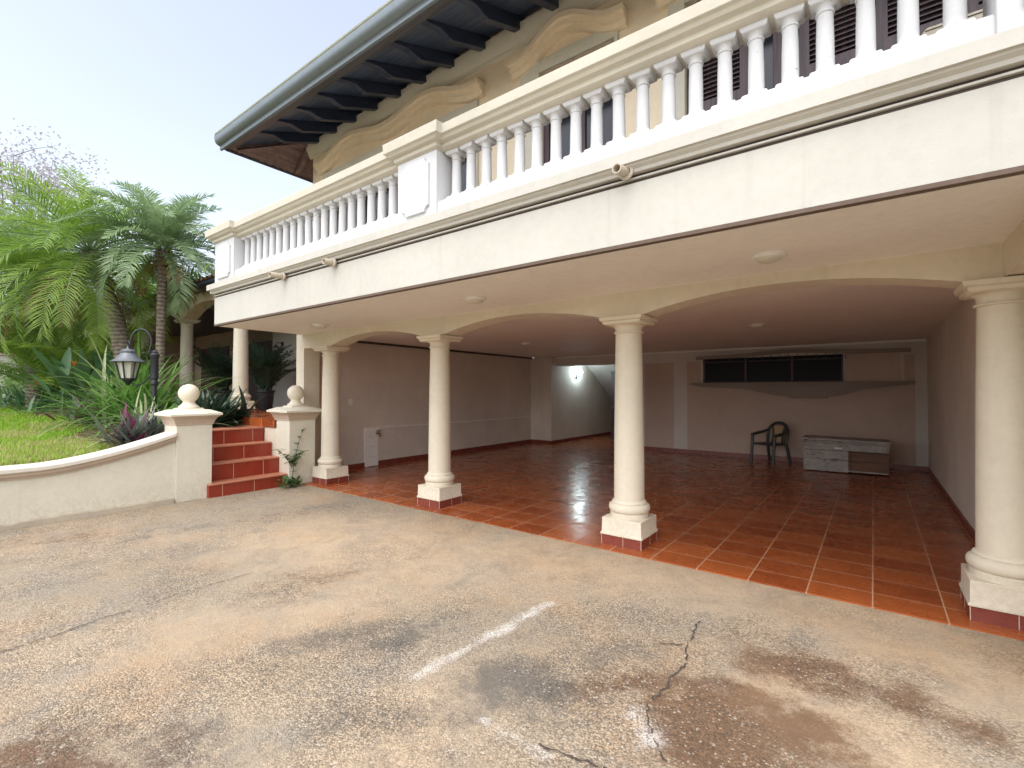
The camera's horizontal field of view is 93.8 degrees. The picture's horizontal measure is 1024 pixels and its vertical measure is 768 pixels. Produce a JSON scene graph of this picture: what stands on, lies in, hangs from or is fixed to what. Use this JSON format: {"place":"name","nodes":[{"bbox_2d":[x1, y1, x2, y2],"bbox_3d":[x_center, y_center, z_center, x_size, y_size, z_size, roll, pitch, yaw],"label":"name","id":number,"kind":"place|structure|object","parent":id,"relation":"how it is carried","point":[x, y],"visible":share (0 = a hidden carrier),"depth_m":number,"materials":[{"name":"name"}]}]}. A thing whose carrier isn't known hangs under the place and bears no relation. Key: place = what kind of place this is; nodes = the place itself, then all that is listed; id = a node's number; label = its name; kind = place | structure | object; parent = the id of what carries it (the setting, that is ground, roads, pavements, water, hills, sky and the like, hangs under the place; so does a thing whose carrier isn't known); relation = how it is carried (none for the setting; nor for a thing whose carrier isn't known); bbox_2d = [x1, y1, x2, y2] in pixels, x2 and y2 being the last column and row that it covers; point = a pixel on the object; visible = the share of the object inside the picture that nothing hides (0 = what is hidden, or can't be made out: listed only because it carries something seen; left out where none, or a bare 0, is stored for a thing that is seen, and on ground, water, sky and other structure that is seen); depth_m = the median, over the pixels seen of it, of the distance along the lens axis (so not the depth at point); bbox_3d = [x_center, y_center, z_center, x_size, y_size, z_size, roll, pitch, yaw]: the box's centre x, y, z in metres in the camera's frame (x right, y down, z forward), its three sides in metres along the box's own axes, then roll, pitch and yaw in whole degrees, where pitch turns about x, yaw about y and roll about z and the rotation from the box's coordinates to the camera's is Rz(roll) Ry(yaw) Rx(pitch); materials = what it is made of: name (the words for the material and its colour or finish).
{"place":"outdoors","nodes":[
{"label":"outdoors","id":0,"kind":"place"},
{"bbox_2d":[0,402,164,465],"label":"garden ground","id":1,"kind":"structure","parent":0,"point":[96,430],"depth_m":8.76,"materials":[{"name":"green plant"}]},
{"bbox_2d":[0,353,20,399],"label":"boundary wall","id":2,"kind":"structure","parent":1,"relation":"on","point":[2,357],"depth_m":18.68,"materials":[{"name":"paint"}]},
{"bbox_2d":[0,383,43,405],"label":"dracaena","id":3,"kind":"object","parent":1,"relation":"on","point":[1,396],"visible":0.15,"depth_m":12.97,"materials":[{"name":"green plant"}]},
{"bbox_2d":[0,372,47,401],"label":"shrub","id":4,"kind":"object","parent":1,"relation":"on","point":[5,382],"visible":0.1,"depth_m":15.63,"materials":[{"name":"green plant"}]},
{"bbox_2d":[0,386,59,407],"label":"dracaena","id":5,"kind":"object","parent":1,"relation":"on","point":[20,398],"visible":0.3,"depth_m":12.11,"materials":[{"name":"green plant"}]},
{"bbox_2d":[0,309,82,352],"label":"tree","id":6,"kind":"object","parent":1,"relation":"on","point":[23,335],"depth_m":19.06,"materials":[{"name":"green plant"}]},
{"bbox_2d":[5,393,100,411],"bbox_3d":[-11.039,0.354,11.587,1.666,0.651,1.750,1,-1,-31],"label":"dracaena","id":7,"kind":"object","parent":1,"relation":"on","point":[31,404],"visible":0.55,"depth_m":11.29,"materials":[{"name":"green plant"}]},
{"bbox_2d":[0,208,129,407],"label":"palm tree","id":8,"kind":"object","parent":1,"relation":"on","point":[30,256],"visible":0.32,"depth_m":11.90,"materials":[{"name":"green plant"}]},
{"bbox_2d":[0,180,135,399],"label":"palm tree","id":9,"kind":"object","parent":1,"relation":"on","point":[10,227],"visible":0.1,"depth_m":12.36,"materials":[{"name":"green plant"}]},
{"bbox_2d":[41,394,108,419],"bbox_3d":[-9.101,0.489,10.413,1.369,0.612,1.552,1,-1,-32],"label":"spiderwort","id":10,"kind":"object","parent":1,"relation":"on","point":[75,404],"visible":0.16,"depth_m":10.13,"materials":[{"name":"purple plant"}]},
{"bbox_2d":[32,408,119,446],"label":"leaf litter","id":11,"kind":"object","parent":1,"relation":"on","point":[76,427],"visible":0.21,"depth_m":9.05,"materials":[{"name":"plant"}]},
{"bbox_2d":[51,401,107,424],"bbox_3d":[-8.467,0.579,9.780,1.305,0.511,1.324,1,-1,-36],"label":"spiderwort","id":12,"kind":"object","parent":1,"relation":"on","point":[82,421],"visible":0.22,"depth_m":9.46,"materials":[{"name":"green plant"}]},
{"bbox_2d":[3,346,164,414],"bbox_3d":[-9.673,-0.104,11.352,3.184,1.609,2.711,0,-1,-19],"label":"bird of paradise","id":13,"kind":"object","parent":1,"relation":"on","point":[56,371],"visible":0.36,"depth_m":10.93,"materials":[{"name":"green plant"}]},
{"bbox_2d":[0,306,195,405],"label":"areca palm","id":14,"kind":"object","parent":1,"relation":"on","point":[12,345],"visible":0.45,"depth_m":11.97,"materials":[{"name":"green plant"}]},
{"bbox_2d":[66,365,146,401],"bbox_3d":[-10.947,0.069,13.096,2.030,1.318,1.996,-1,-1,37],"label":"shrub","id":15,"kind":"object","parent":1,"relation":"on","point":[89,387],"visible":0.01,"depth_m":12.62,"materials":[{"name":"green plant"}]},
{"bbox_2d":[0,161,213,386],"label":"palm tree","id":16,"kind":"object","parent":1,"relation":"on","point":[115,323],"visible":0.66,"depth_m":10.48,"materials":[{"name":"green plant"}]},
{"bbox_2d":[1,331,239,437],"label":"lily clump","id":17,"kind":"object","parent":1,"relation":"on","point":[125,393],"visible":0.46,"depth_m":9.13,"materials":[{"name":"green plant"}]},
{"bbox_2d":[80,402,164,444],"bbox_3d":[-5.743,0.614,7.365,1.504,0.687,1.557,-1,-1,37],"label":"spiderwort","id":18,"kind":"object","parent":1,"relation":"on","point":[131,429],"visible":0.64,"depth_m":7.12,"materials":[{"name":"purple plant"}]},
{"bbox_2d":[110,328,159,411],"bbox_3d":[-6.710,-0.031,8.469,0.722,1.917,0.514,0,-1,18],"label":"garden lantern","id":19,"kind":"object","parent":1,"relation":"on","point":[128,360],"visible":1,"depth_m":8.49,"materials":[{"name":"black metal"}]},
{"bbox_2d":[49,179,221,390],"bbox_3d":[-7.889,-1.885,10.723,3.552,5.320,3.724,-1,-1,37],"label":"palm tree","id":20,"kind":"object","parent":1,"relation":"on","point":[164,228],"visible":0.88,"depth_m":10.42,"materials":[{"name":"green plant"}]},
{"bbox_2d":[66,382,226,447],"bbox_3d":[-6.209,0.604,8.341,2.213,1.320,2.386,-1,-1,37],"label":"lily clump","id":21,"kind":"object","parent":1,"relation":"on","point":[140,411],"visible":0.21,"depth_m":8.13,"materials":[{"name":"green plant"}]},
{"bbox_2d":[143,387,246,426],"bbox_3d":[-5.626,0.480,8.565,1.724,0.918,1.800,-1,-1,37],"label":"border plant","id":22,"kind":"object","parent":1,"relation":"on","point":[203,399],"visible":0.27,"depth_m":8.64,"materials":[{"name":"green plant"}]},
{"bbox_2d":[199,386,263,426],"bbox_3d":[-5.525,0.494,9.193,1.572,0.952,1.654,0,-1,21],"label":"border plant","id":23,"kind":"object","parent":1,"relation":"on","point":[245,412],"visible":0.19,"depth_m":9.12,"materials":[{"name":"green plant"}]},
{"bbox_2d":[0,0,388,340],"label":"sky","id":24,"kind":"structure","parent":0,"point":[146,86],"materials":[{"name":"white"}]},
{"bbox_2d":[195,263,214,276],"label":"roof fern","id":25,"kind":"object","parent":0,"point":[209,272],"visible":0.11,"depth_m":10.36,"materials":[{"name":"green plant"}]},
{"bbox_2d":[241,423,275,455],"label":"wall","id":26,"kind":"structure","parent":0,"point":[269,434],"depth_m":8.47,"materials":[{"name":"beige paint"}]},
{"bbox_2d":[172,402,276,427],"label":"terrace floor","id":27,"kind":"structure","parent":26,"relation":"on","point":[256,418],"depth_m":8.92,"materials":[{"name":"tile"}]},
{"bbox_2d":[71,274,297,412],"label":"terrace wing","id":28,"kind":"structure","parent":27,"relation":"on","point":[197,323],"depth_m":14.11,"materials":[{"name":"beige paint"}]},
{"bbox_2d":[179,266,206,282],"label":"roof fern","id":29,"kind":"object","parent":28,"relation":"on","point":[195,274],"visible":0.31,"depth_m":10.84,"materials":[{"name":"green plant"}]},
{"bbox_2d":[201,346,228,395],"bbox_3d":[-12.383,-0.362,19.958,2.600,2.290,0.059,-1,-1,37],"label":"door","id":30,"kind":"structure","parent":28,"relation":"in","point":[205,351],"depth_m":20.26,"materials":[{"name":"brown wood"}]},
{"bbox_2d":[248,340,272,403],"bbox_3d":[-9.109,-0.399,17.489,3.600,2.290,0.059,-1,-1,37],"label":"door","id":31,"kind":"structure","parent":28,"relation":"in","point":[252,386],"depth_m":17.77,"materials":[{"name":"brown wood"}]},
{"bbox_2d":[272,342,283,350],"bbox_3d":[-6.854,-1.062,14.012,0.220,0.366,0.309,-1,-1,37],"label":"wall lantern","id":32,"kind":"object","parent":28,"relation":"attached to","point":[275,347],"depth_m":13.94,"materials":[{"name":"black metal"}]},
{"bbox_2d":[178,341,232,402],"bbox_3d":[-7.952,-0.222,13.211,1.979,1.825,2.109,-1,-1,37],"label":"potted palm","id":33,"kind":"object","parent":27,"relation":"on","point":[216,367],"visible":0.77,"depth_m":12.90,"materials":[{"name":"green plant"}]},
{"bbox_2d":[207,339,295,410],"bbox_3d":[-6.455,-0.260,12.421,2.184,1.878,2.019,0,-1,11],"label":"potted palm","id":34,"kind":"object","parent":27,"relation":"on","point":[266,372],"visible":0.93,"depth_m":12.20,"materials":[{"name":"green plant"}]},
{"bbox_2d":[0,484,1023,767],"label":"driveway","id":35,"kind":"structure","parent":0,"point":[302,626],"depth_m":2.88,"materials":[{"name":"concrete"}]},
{"bbox_2d":[0,431,176,530],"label":"garden wall","id":36,"kind":"structure","parent":35,"relation":"on","point":[138,474],"depth_m":6.15,"materials":[{"name":"paint"}]},
{"bbox_2d":[154,384,222,502],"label":"gate pillar","id":37,"kind":"structure","parent":35,"relation":"on","point":[189,421],"depth_m":7.07,"materials":[{"name":"paint"}]},
{"bbox_2d":[207,425,287,497],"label":"staircase","id":38,"kind":"structure","parent":35,"relation":"on","point":[244,460],"depth_m":7.92,"materials":[{"name":"red tile"}]},
{"bbox_2d":[272,428,308,488],"bbox_3d":[-3.653,1.239,7.989,0.466,0.960,0.574,-1,-1,37],"label":"weed","id":39,"kind":"object","parent":35,"relation":"on","point":[291,482],"visible":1,"depth_m":8.00,"materials":[{"name":"green plant"}]},
{"bbox_2d":[267,385,321,485],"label":"gate pillar","id":40,"kind":"structure","parent":35,"relation":"on","point":[294,417],"depth_m":8.26,"materials":[{"name":"paint"}]},
{"bbox_2d":[303,434,1023,640],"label":"garage floor","id":41,"kind":"structure","parent":0,"point":[898,541],"depth_m":6.22,"materials":[{"name":"tile"}]},
{"bbox_2d":[205,0,1023,630],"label":"house","id":42,"kind":"structure","parent":41,"relation":"on","point":[609,198],"depth_m":4.87,"materials":[{"name":"paint"}]},
{"bbox_2d":[313,324,328,328],"bbox_3d":[-2.936,-0.880,7.364,0.230,0.062,0.230,-1,-1,37],"label":"ceiling light","id":43,"kind":"object","parent":42,"relation":"attached to","point":[321,326],"visible":1,"depth_m":7.30,"materials":[{"name":"white plastic"}]},
{"bbox_2d":[364,427,380,466],"bbox_3d":[-2.908,1.323,10.067,0.168,0.809,0.340,-1,-1,37],"label":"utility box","id":44,"kind":"object","parent":42,"relation":"attached to","point":[371,449],"visible":1,"depth_m":10.10,"materials":[{"name":"white metal"}]},
{"bbox_2d":[337,158,466,228],"bbox_3d":[-1.724,-2.516,7.226,3.310,1.916,0.080,-1,-1,37],"label":"balcony door","id":45,"kind":"structure","parent":42,"relation":"in","point":[463,164],"depth_m":7.36,"materials":[{"name":"grey wood"}]},
{"bbox_2d":[465,296,485,303],"bbox_3d":[-0.397,-0.911,5.249,0.230,0.062,0.230,-1,-1,37],"label":"ceiling light","id":46,"kind":"object","parent":42,"relation":"attached to","point":[475,299],"visible":1,"depth_m":5.18,"materials":[{"name":"white plastic"}]},
{"bbox_2d":[544,98,612,163],"bbox_3d":[0.763,-2.594,5.350,0.940,2.015,0.080,-1,-1,37],"label":"balcony door","id":47,"kind":"structure","parent":42,"relation":"in","point":[607,109],"depth_m":5.29,"materials":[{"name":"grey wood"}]},
{"bbox_2d":[575,370,582,377],"bbox_3d":[2.178,-0.325,15.525,0.224,0.265,0.170,-1,-1,37],"label":"wall lamp","id":48,"kind":"object","parent":42,"relation":"attached to","point":[579,372],"visible":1,"depth_m":15.48,"materials":[{"name":"white glass"}]},
{"bbox_2d":[611,371,614,439],"bbox_3d":[3.930,0.592,15.249,1.699,2.437,0.109,-1,-1,37],"label":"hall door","id":49,"kind":"structure","parent":42,"relation":"in","point":[612,372],"depth_m":15.72,"materials":[{"name":"brown wood"}]},
{"bbox_2d":[749,323,765,328],"bbox_3d":[3.797,-0.891,7.421,0.230,0.062,0.230,-1,-1,37],"label":"ceiling light","id":50,"kind":"object","parent":42,"relation":"attached to","point":[757,325],"visible":1,"depth_m":7.35,"materials":[{"name":"white plastic"}]},
{"bbox_2d":[752,250,786,263],"bbox_3d":[1.918,-0.936,3.578,0.230,0.062,0.230,-1,-1,37],"label":"ceiling light","id":51,"kind":"object","parent":42,"relation":"attached to","point":[769,257],"visible":1,"depth_m":3.52,"materials":[{"name":"white plastic"}]},
{"bbox_2d":[690,347,915,397],"bbox_3d":[6.323,-0.230,10.911,4.360,1.100,0.370,-1,-1,37],"label":"rear window","id":52,"kind":"structure","parent":42,"relation":"in","point":[807,376],"depth_m":10.69,"materials":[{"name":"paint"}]},
{"bbox_2d":[763,0,875,89],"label":"balcony door","id":53,"kind":"structure","parent":42,"relation":"in","point":[772,45],"depth_m":4.17,"materials":[{"name":"grey wood"}]},
{"bbox_2d":[922,9,982,35],"bbox_3d":[3.004,-2.352,3.286,0.320,0.120,0.321,-1,-1,37],"label":"window sill","id":54,"kind":"structure","parent":42,"relation":"attached to","point":[934,29],"depth_m":3.20,"materials":[{"name":"white paint"}]},
{"bbox_2d":[750,421,791,465],"bbox_3d":[5.722,1.291,10.592,0.635,0.916,0.637,0,-1,-25],"label":"armchair","id":55,"kind":"object","parent":41,"relation":"on","point":[779,432],"visible":1,"depth_m":10.64,"materials":[{"name":"plastic"}]},
{"bbox_2d":[801,435,890,475],"bbox_3d":[6.582,1.387,9.477,1.410,0.645,0.650,-1,-1,37],"label":"chest","id":56,"kind":"object","parent":41,"relation":"on","point":[847,454],"visible":1,"depth_m":9.25,"materials":[{"name":"white wood"}]},
{"label":"garden soil","id":57,"kind":"structure","parent":0,"visible":0},
{"bbox_2d":[0,118,116,305],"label":"tree","id":58,"kind":"object","parent":57,"relation":"on","point":[14,162],"visible":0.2,"depth_m":25.60,"materials":[{"name":"purple plant"}]},
{"bbox_2d":[73,261,167,316],"bbox_3d":[-21.654,-3.138,28.091,8.109,8.831,9.167,0,-1,17],"label":"tree","id":59,"kind":"object","parent":57,"relation":"on","point":[155,283],"depth_m":26.25,"materials":[{"name":"green plant"}]}
]}

